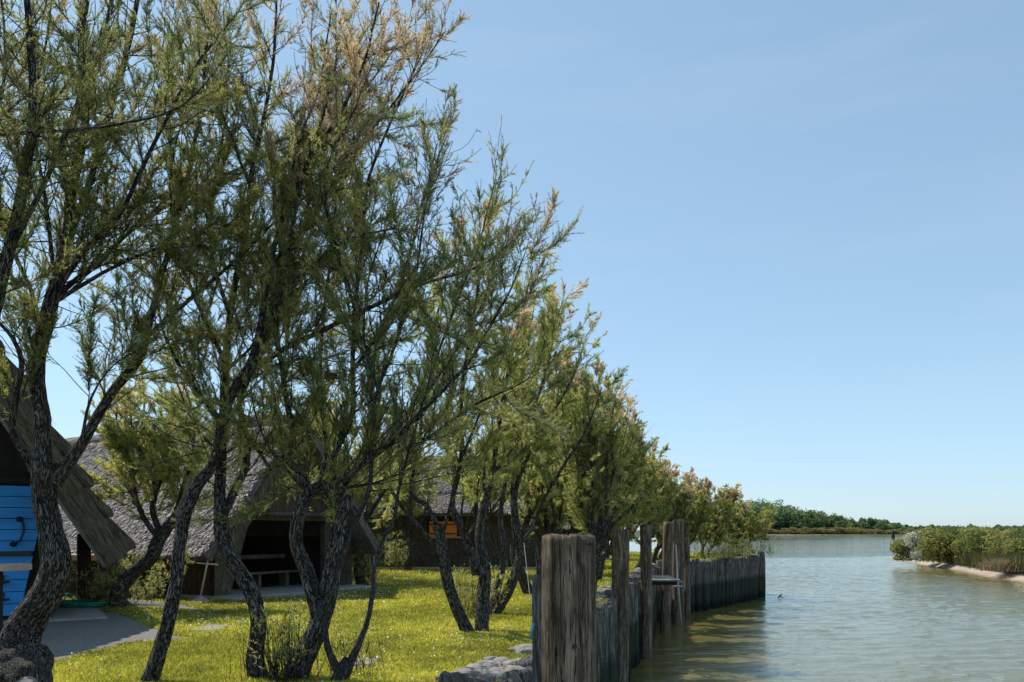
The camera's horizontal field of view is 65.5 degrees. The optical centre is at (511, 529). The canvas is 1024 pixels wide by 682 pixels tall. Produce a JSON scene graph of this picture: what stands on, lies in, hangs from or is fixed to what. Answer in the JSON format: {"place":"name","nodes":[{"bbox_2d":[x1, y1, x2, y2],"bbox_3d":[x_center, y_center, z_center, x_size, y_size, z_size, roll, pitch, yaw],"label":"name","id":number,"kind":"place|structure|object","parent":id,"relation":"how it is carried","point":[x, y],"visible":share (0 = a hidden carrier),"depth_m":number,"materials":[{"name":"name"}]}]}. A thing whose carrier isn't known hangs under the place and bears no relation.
{"place":"outdoors","nodes":[
{"label":"outdoors","id":0,"kind":"place"},
{"bbox_2d":[3,611,187,660],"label":"gravel path","id":1,"kind":"structure","parent":0,"point":[61,639],"depth_m":12.97,"materials":[{"name":"grey gravel"}]},
{"bbox_2d":[0,563,31,631],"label":"table","id":2,"kind":"object","parent":1,"relation":"on","point":[14,566],"visible":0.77,"depth_m":12.17,"materials":[{"name":"grey wood"}]},
{"bbox_2d":[52,551,758,681],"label":"lawn","id":3,"kind":"structure","parent":0,"point":[235,586],"depth_m":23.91,"materials":[{"name":"plant"}]},
{"bbox_2d":[15,676,37,681],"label":"rock","id":4,"kind":"object","parent":3,"relation":"on","point":[28,679],"visible":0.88,"depth_m":8.15,"materials":[{"name":"stone"}]},
{"bbox_2d":[0,340,135,623],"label":"thatched hut","id":5,"kind":"object","parent":3,"relation":"on","point":[104,537],"visible":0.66,"depth_m":14.62,"materials":[{"name":"wood"}]},
{"bbox_2d":[0,551,32,615],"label":"lower door leaf","id":6,"kind":"structure","parent":5,"relation":"in","point":[9,585],"depth_m":14.68,"materials":[{"name":"blue paint"}]},
{"bbox_2d":[0,485,37,550],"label":"upper door leaf","id":7,"kind":"structure","parent":5,"relation":"in","point":[18,513],"depth_m":14.70,"materials":[{"name":"blue paint"}]},
{"bbox_2d":[59,586,108,606],"bbox_3d":[-9.475,1.204,17.279,1.593,1.055,0.803,0,0,23],"label":"garden hose","id":8,"kind":"object","parent":5,"relation":"on","point":[74,603],"visible":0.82,"depth_m":17.02,"materials":[{"name":"green rubber"}]},
{"bbox_2d":[64,554,132,595],"bbox_3d":[-10.762,1.155,20.500,1.900,1.070,0.500,0,0,0],"label":"shrub","id":9,"kind":"object","parent":3,"relation":"on","point":[93,576],"visible":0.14,"depth_m":20.45,"materials":[{"name":"green plant"}]},
{"bbox_2d":[93,595,105,604],"bbox_3d":[-9.117,1.575,17.630,0.320,0.250,0.320,0,0,0],"label":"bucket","id":10,"kind":"object","parent":3,"relation":"on","point":[98,598],"visible":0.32,"depth_m":17.50,"materials":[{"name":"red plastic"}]},
{"bbox_2d":[61,545,170,607],"bbox_3d":[-8.832,1.039,17.530,2.670,1.412,3.203,0,0,0],"label":"shoot clump","id":11,"kind":"object","parent":3,"relation":"on","point":[105,588],"visible":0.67,"depth_m":17.57,"materials":[{"name":"green plant"}]},
{"bbox_2d":[0,0,294,315],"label":"tamarisk tree","id":12,"kind":"object","parent":3,"relation":"on","point":[32,130],"visible":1,"depth_m":7.29,"materials":[{"name":"green plant"}]},
{"bbox_2d":[80,364,232,608],"bbox_3d":[-7.831,-0.916,17.334,3.472,5.530,2.279,0,0,-28],"label":"tamarisk tree","id":13,"kind":"object","parent":3,"relation":"on","point":[125,445],"visible":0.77,"depth_m":17.08,"materials":[{"name":"green plant"}]},
{"bbox_2d":[127,599,196,609],"bbox_3d":[-8.309,1.695,18.180,1.159,0.001,4.535,0,0,-41],"label":"gravel apron","id":14,"kind":"object","parent":3,"relation":"on","point":[155,603],"visible":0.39,"depth_m":18.09,"materials":[{"name":"grey gravel"}]},
{"bbox_2d":[0,0,368,681],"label":"tamarisk tree","id":15,"kind":"object","parent":3,"relation":"on","point":[24,650],"visible":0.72,"depth_m":8.54,"materials":[{"name":"green plant"}]},
{"bbox_2d":[192,559,217,602],"bbox_3d":[-7.172,1.047,18.594,0.613,1.306,0.396,0,0,0],"label":"pole stand","id":16,"kind":"object","parent":3,"relation":"on","point":[199,598],"visible":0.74,"depth_m":18.57,"materials":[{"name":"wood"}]},
{"bbox_2d":[193,625,228,631],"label":"paving slab","id":17,"kind":"structure","parent":3,"relation":"on","point":[207,626],"depth_m":13.57,"materials":[{"name":"stone"}]},
{"bbox_2d":[58,414,382,601],"bbox_3d":[-10.072,-0.710,23.837,11.431,4.860,6.585,0,0,31],"label":"thatched hut","id":18,"kind":"object","parent":3,"relation":"on","point":[266,531],"visible":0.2,"depth_m":21.37,"materials":[{"name":"plant"}]},
{"bbox_2d":[240,554,297,587],"bbox_3d":[-7.137,1.145,21.779,0.590,0.910,2.900,0,0,31],"label":"bench","id":19,"kind":"object","parent":18,"relation":"on","point":[283,577],"visible":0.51,"depth_m":22.42,"materials":[{"name":"grey wood"}]},
{"bbox_2d":[229,616,253,681],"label":"shoot clump","id":20,"kind":"object","parent":3,"relation":"on","point":[243,658],"visible":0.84,"depth_m":9.00,"materials":[{"name":"green plant"}]},
{"bbox_2d":[75,0,450,679],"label":"tamarisk tree","id":21,"kind":"object","parent":3,"relation":"on","point":[237,568],"visible":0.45,"depth_m":9.05,"materials":[{"name":"green plant"}]},
{"bbox_2d":[230,600,342,681],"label":"shoot clump","id":22,"kind":"object","parent":3,"relation":"on","point":[288,660],"visible":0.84,"depth_m":8.83,"materials":[{"name":"green plant"}]},
{"bbox_2d":[73,0,544,681],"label":"tamarisk tree","id":23,"kind":"object","parent":3,"relation":"on","point":[223,434],"visible":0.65,"depth_m":8.85,"materials":[{"name":"green plant"}]},
{"bbox_2d":[67,568,605,681],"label":"daisies","id":24,"kind":"object","parent":3,"relation":"on","point":[341,612],"visible":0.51,"depth_m":16.45,"materials":[{"name":"white plant"}]},
{"bbox_2d":[284,390,393,516],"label":"tamarisk tree","id":25,"kind":"object","parent":3,"relation":"on","point":[353,451],"visible":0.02,"depth_m":26.54,"materials":[{"name":"green plant"}]},
{"bbox_2d":[321,612,384,678],"bbox_3d":[-1.872,1.346,9.318,0.866,0.773,0.839,0,0,-28],"label":"shoot clump","id":26,"kind":"object","parent":3,"relation":"on","point":[363,657],"visible":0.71,"depth_m":9.30,"materials":[{"name":"green plant"}]},
{"bbox_2d":[355,659,377,666],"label":"paving slab","id":27,"kind":"structure","parent":3,"relation":"on","point":[367,662],"depth_m":10.06,"materials":[{"name":"stone"}]},
{"bbox_2d":[313,402,432,584],"bbox_3d":[-4.513,-1.076,25.023,3.995,6.035,3.888,0,0,0],"label":"tamarisk tree","id":28,"kind":"object","parent":3,"relation":"on","point":[370,510],"visible":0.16,"depth_m":24.34,"materials":[{"name":"green plant"}]},
{"bbox_2d":[352,519,397,585],"bbox_3d":[-4.581,0.596,24.170,2.125,2.273,2.086,0,0,0],"label":"shoot clump","id":29,"kind":"object","parent":3,"relation":"on","point":[367,567],"visible":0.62,"depth_m":24.11,"materials":[{"name":"green plant"}]},
{"bbox_2d":[168,0,603,680],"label":"tamarisk tree","id":30,"kind":"object","parent":3,"relation":"on","point":[344,426],"visible":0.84,"depth_m":8.90,"materials":[{"name":"green plant"}]},
{"bbox_2d":[380,531,414,569],"bbox_3d":[-4.804,0.857,33.262,1.471,1.750,2.086,0,0,0],"label":"shoot clump","id":31,"kind":"object","parent":3,"relation":"on","point":[398,561],"visible":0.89,"depth_m":32.95,"materials":[{"name":"green plant"}]},
{"bbox_2d":[283,93,533,681],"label":"tamarisk tree","id":32,"kind":"object","parent":3,"relation":"on","point":[343,668],"visible":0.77,"depth_m":9.00,"materials":[{"name":"green plant"}]},
{"bbox_2d":[377,451,441,570],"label":"tamarisk tree","id":33,"kind":"object","parent":3,"relation":"on","point":[410,504],"visible":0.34,"depth_m":33.17,"materials":[{"name":"green plant"}]},
{"bbox_2d":[349,456,552,569],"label":"reed building","id":34,"kind":"structure","parent":3,"relation":"on","point":[425,555],"depth_m":35.00,"materials":[{"name":"plant"}]},
{"bbox_2d":[425,520,460,537],"bbox_3d":[-3.025,-0.042,34.910,1.550,0.815,0.220,0,0,0],"label":"window","id":35,"kind":"structure","parent":34,"relation":"in","point":[427,520],"depth_m":34.92,"materials":[{"name":"wood"}]},
{"bbox_2d":[439,422,527,576],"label":"tamarisk tree","id":36,"kind":"object","parent":3,"relation":"on","point":[472,481],"visible":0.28,"depth_m":28.40,"materials":[{"name":"green plant"}]},
{"bbox_2d":[371,184,596,631],"bbox_3d":[-0.475,-1.968,13.382,4.013,7.683,2.351,0,0,-11],"label":"tamarisk tree","id":37,"kind":"object","parent":3,"relation":"on","point":[479,559],"visible":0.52,"depth_m":13.34,"materials":[{"name":"green plant"}]},
{"bbox_2d":[453,563,514,617],"bbox_3d":[-0.598,1.158,15.639,1.410,1.149,1.917,0,0,0],"label":"shoot clump","id":38,"kind":"object","parent":3,"relation":"on","point":[473,604],"visible":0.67,"depth_m":15.57,"materials":[{"name":"green plant"}]},
{"bbox_2d":[466,668,508,678],"bbox_3d":[-0.322,1.670,9.015,0.632,0.186,0.409,0,0,0],"label":"rock","id":39,"kind":"object","parent":3,"relation":"on","point":[498,675],"visible":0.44,"depth_m":8.91,"materials":[{"name":"stone"}]},
{"bbox_2d":[505,665,524,672],"bbox_3d":[0.033,1.670,9.225,0.279,0.186,0.242,0,0,0],"label":"rock","id":40,"kind":"object","parent":3,"relation":"on","point":[511,667],"visible":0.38,"depth_m":9.17,"materials":[{"name":"stone"}]},
{"bbox_2d":[515,644,531,655],"bbox_3d":[0.193,1.670,10.818,0.298,0.223,0.298,0,0,0],"label":"rock","id":41,"kind":"object","parent":3,"relation":"on","point":[521,649],"visible":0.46,"depth_m":10.71,"materials":[{"name":"stone"}]},
{"bbox_2d":[460,268,627,614],"bbox_3d":[0.569,-1.787,16.116,3.525,7.487,2.937,0,0,0],"label":"tamarisk tree","id":42,"kind":"object","parent":3,"relation":"on","point":[515,470],"visible":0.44,"depth_m":15.94,"materials":[{"name":"green plant"}]},
{"bbox_2d":[494,347,595,593],"bbox_3d":[0.981,-1.384,21.032,3.028,6.628,2.858,0,0,0],"label":"tamarisk tree","id":43,"kind":"object","parent":3,"relation":"on","point":[529,502],"visible":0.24,"depth_m":20.63,"materials":[{"name":"green plant"}]},
{"bbox_2d":[439,573,653,681],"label":"timber pile wall","id":44,"kind":"structure","parent":3,"relation":"on","point":[607,656],"depth_m":17.66,"materials":[{"name":"grey wood"}]},
{"bbox_2d":[652,575,680,584],"bbox_3d":[5.090,1.808,28.700,1.580,0.195,2.700,0,0,0],"label":"landing","id":45,"kind":"object","parent":44,"relation":"attached to","point":[663,580],"visible":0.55,"depth_m":27.49,"materials":[{"name":"wood"}]},
{"bbox_2d":[550,486,580,534],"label":"tamarisk tree","id":46,"kind":"object","parent":3,"relation":"on","point":[575,530],"visible":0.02,"depth_m":30.13,"materials":[{"name":"green plant"}]},
{"bbox_2d":[554,521,618,560],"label":"thatched hut","id":47,"kind":"object","parent":3,"relation":"on","point":[565,530],"visible":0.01,"depth_m":45.00,"materials":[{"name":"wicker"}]},
{"bbox_2d":[537,342,647,591],"bbox_3d":[1.815,-1.237,18.404,2.553,6.274,2.919,0,0,43],"label":"tamarisk tree","id":48,"kind":"object","parent":3,"relation":"on","point":[587,489],"visible":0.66,"depth_m":18.03,"materials":[{"name":"green plant"}]},
{"bbox_2d":[435,555,757,681],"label":"rubble","id":49,"kind":"object","parent":3,"relation":"on","point":[489,662],"visible":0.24,"depth_m":9.51,"materials":[{"name":"stone"}]},
{"bbox_2d":[557,395,661,553],"bbox_3d":[2.728,-1.140,23.512,3.660,6.044,3.139,0,0,0],"label":"tamarisk tree","id":50,"kind":"object","parent":3,"relation":"on","point":[631,470],"visible":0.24,"depth_m":23.58,"materials":[{"name":"green plant"}]},
{"bbox_2d":[572,409,654,580],"bbox_3d":[3.237,-1.183,26.693,3.263,6.205,3.226,0,0,0],"label":"tamarisk tree","id":51,"kind":"object","parent":3,"relation":"on","point":[633,493],"visible":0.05,"depth_m":26.38,"materials":[{"name":"green plant"}]},
{"bbox_2d":[609,527,625,554],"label":"tamarisk tree","id":52,"kind":"object","parent":3,"relation":"on","point":[610,545],"visible":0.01,"depth_m":52.10,"materials":[{"name":"green plant"}]},
{"bbox_2d":[616,443,669,543],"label":"tamarisk tree","id":53,"kind":"object","parent":3,"relation":"on","point":[644,503],"visible":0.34,"depth_m":30.18,"materials":[{"name":"green plant"}]},
{"bbox_2d":[628,458,687,567],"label":"tamarisk tree","id":54,"kind":"object","parent":3,"relation":"on","point":[662,511],"visible":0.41,"depth_m":34.99,"materials":[{"name":"green plant"}]},
{"bbox_2d":[639,462,698,563],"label":"tamarisk tree","id":55,"kind":"object","parent":3,"relation":"on","point":[679,506],"visible":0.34,"depth_m":38.30,"materials":[{"name":"green plant"}]},
{"bbox_2d":[671,466,723,557],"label":"tamarisk tree","id":56,"kind":"object","parent":3,"relation":"on","point":[699,517],"visible":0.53,"depth_m":41.01,"materials":[{"name":"green plant"}]},
{"bbox_2d":[652,551,765,637],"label":"timber pile wall","id":57,"kind":"structure","parent":3,"relation":"on","point":[715,583],"depth_m":43.80,"materials":[{"name":"grey wood"}]},
{"bbox_2d":[690,482,742,558],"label":"tamarisk tree","id":58,"kind":"object","parent":3,"relation":"on","point":[718,525],"visible":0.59,"depth_m":44.61,"materials":[{"name":"green plant"}]},
{"bbox_2d":[690,540,751,560],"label":"shoot clump","id":59,"kind":"object","parent":3,"relation":"on","point":[717,553],"visible":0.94,"depth_m":44.43,"materials":[{"name":"green plant"}]},
{"bbox_2d":[705,531,781,558],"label":"shoot clump","id":60,"kind":"object","parent":3,"relation":"on","point":[745,548],"visible":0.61,"depth_m":48.41,"materials":[{"name":"green plant"}]},
{"bbox_2d":[711,488,782,556],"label":"tamarisk tree","id":61,"kind":"object","parent":3,"relation":"on","point":[743,514],"visible":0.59,"depth_m":48.63,"materials":[{"name":"green plant"}]},
{"bbox_2d":[0,0,1023,529],"label":"sky","id":62,"kind":"structure","parent":0,"point":[801,250],"materials":[{"name":"blue"}]},
{"bbox_2d":[634,530,905,535],"bbox_3d":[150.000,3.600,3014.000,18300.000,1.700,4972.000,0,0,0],"label":"bank","id":63,"kind":"structure","parent":0,"point":[637,533],"depth_m":540.48,"materials":[{"name":"soil"}]},
{"bbox_2d":[744,526,934,533],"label":"scrub","id":64,"kind":"object","parent":63,"relation":"on","point":[831,530],"visible":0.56,"depth_m":552.66,"materials":[{"name":"green plant"}]},
{"bbox_2d":[737,497,1023,533],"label":"wood","id":65,"kind":"object","parent":63,"relation":"on","point":[787,516],"visible":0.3,"depth_m":572.25,"materials":[{"name":"green plant"}]},
{"bbox_2d":[609,536,1023,681],"bbox_3d":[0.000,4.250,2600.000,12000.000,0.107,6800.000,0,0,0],"label":"river water","id":66,"kind":"structure","parent":0,"point":[853,609],"depth_m":34.96,"materials":[{"name":"liquid"}]},
{"bbox_2d":[532,574,541,681],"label":"mooring post","id":67,"kind":"object","parent":66,"relation":"in","point":[536,633],"visible":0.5,"depth_m":7.83,"materials":[{"name":"wood"}]},
{"bbox_2d":[524,546,534,638],"bbox_3d":[0.166,0.614,9.095,0.053,0.888,2.811,0,0,-1],"label":"hanging line","id":68,"kind":"object","parent":67,"relation":"hanging from","point":[532,628],"visible":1,"depth_m":7.70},
{"bbox_2d":[541,533,595,681],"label":"mooring post","id":69,"kind":"object","parent":66,"relation":"in","point":[568,617],"visible":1,"depth_m":6.12,"materials":[{"name":"brown wood"}]},
{"bbox_2d":[612,529,628,681],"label":"mooring post","id":70,"kind":"object","parent":66,"relation":"in","point":[620,561],"visible":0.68,"depth_m":19.82,"materials":[{"name":"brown wood"}]},
{"bbox_2d":[640,524,652,658],"bbox_3d":[4.470,2.555,26.502,0.416,5.489,0.398,0,0,0],"label":"mooring post","id":71,"kind":"object","parent":66,"relation":"in","point":[646,584],"visible":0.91,"depth_m":26.34,"materials":[{"name":"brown wood"}]},
{"bbox_2d":[660,522,673,632],"bbox_3d":[6.395,2.479,32.998,0.600,5.642,0.456,0,0,0],"label":"mooring post","id":72,"kind":"object","parent":66,"relation":"in","point":[666,590],"visible":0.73,"depth_m":32.82,"materials":[{"name":"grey wood"}]},
{"bbox_2d":[672,520,679,623],"bbox_3d":[7.411,2.415,35.995,0.356,5.769,0.352,0,0,0],"label":"mooring post","id":73,"kind":"object","parent":66,"relation":"in","point":[675,600],"visible":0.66,"depth_m":35.86,"materials":[{"name":"brown wood"}]},
{"bbox_2d":[673,545,681,625],"bbox_3d":[7.292,2.576,35.000,0.435,3.855,0.070,0,0,0],"label":"pole","id":74,"kind":"object","parent":66,"relation":"in","point":[677,586],"visible":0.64,"depth_m":34.97,"materials":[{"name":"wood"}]},
{"bbox_2d":[679,519,684,620],"bbox_3d":[7.960,2.391,37.400,0.281,5.818,0.270,0,0,0],"label":"mooring post","id":75,"kind":"object","parent":66,"relation":"in","point":[682,597],"visible":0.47,"depth_m":37.28,"materials":[{"name":"brown wood"}]},
{"bbox_2d":[684,519,690,617],"bbox_3d":[8.501,2.371,38.596,0.360,5.857,0.304,0,0,0],"label":"mooring post","id":76,"kind":"object","parent":66,"relation":"in","point":[687,575],"visible":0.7,"depth_m":38.47,"materials":[{"name":"brown wood"}]},
{"bbox_2d":[886,558,1023,581],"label":"sand bank","id":77,"kind":"structure","parent":0,"point":[1011,576],"depth_m":79.04,"materials":[{"name":"beige sand"}]},
{"bbox_2d":[889,536,924,561],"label":"shrub","id":78,"kind":"object","parent":77,"relation":"on","point":[899,549],"visible":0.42,"depth_m":93.16,"materials":[{"name":"green plant"}]},
{"bbox_2d":[902,531,922,559],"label":"shrub","id":79,"kind":"object","parent":77,"relation":"on","point":[913,542],"visible":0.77,"depth_m":90.75,"materials":[{"name":"grey plant"}]},
{"bbox_2d":[910,550,922,562],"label":"shrub","id":80,"kind":"object","parent":77,"relation":"on","point":[917,554],"visible":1,"depth_m":86.37,"materials":[{"name":"grey plant"}]},
{"bbox_2d":[906,525,939,538],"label":"shrub","id":81,"kind":"object","parent":77,"relation":"on","point":[921,530],"visible":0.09,"depth_m":101.06,"materials":[{"name":"green plant"}]},
{"bbox_2d":[913,527,956,562],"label":"shrub","id":82,"kind":"object","parent":77,"relation":"on","point":[933,542],"visible":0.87,"depth_m":87.76,"materials":[{"name":"green plant"}]},
{"bbox_2d":[935,526,967,551],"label":"shrub","id":83,"kind":"object","parent":77,"relation":"on","point":[941,531],"visible":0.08,"depth_m":89.71,"materials":[{"name":"green plant"}]},
{"bbox_2d":[955,525,972,530],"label":"shrub","id":84,"kind":"object","parent":77,"relation":"on","point":[963,527],"visible":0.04,"depth_m":118.45,"materials":[{"name":"green plant"}]},
{"bbox_2d":[950,526,990,563],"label":"shrub","id":85,"kind":"object","parent":77,"relation":"on","point":[955,544],"visible":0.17,"depth_m":84.42,"materials":[{"name":"green plant"}]},
{"bbox_2d":[926,549,1023,571],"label":"reeds","id":86,"kind":"object","parent":77,"relation":"on","point":[970,558],"visible":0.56,"depth_m":77.22,"materials":[{"name":"green plant"}]},
{"bbox_2d":[959,525,1005,565],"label":"shrub","id":87,"kind":"object","parent":77,"relation":"on","point":[971,543],"visible":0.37,"depth_m":80.72,"materials":[{"name":"green plant"}]},
{"bbox_2d":[970,556,1021,572],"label":"dry grass","id":88,"kind":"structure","parent":77,"relation":"on","point":[1001,565],"depth_m":68.57,"materials":[{"name":"beige plant"}]},
{"bbox_2d":[980,527,1023,554],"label":"shrub","id":89,"kind":"object","parent":77,"relation":"on","point":[1000,538],"visible":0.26,"depth_m":76.22,"materials":[{"name":"green plant"}]},
{"bbox_2d":[999,531,1023,556],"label":"shrub","id":90,"kind":"object","parent":77,"relation":"on","point":[1013,546],"visible":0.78,"depth_m":72.50,"materials":[{"name":"green plant"}]}
]}

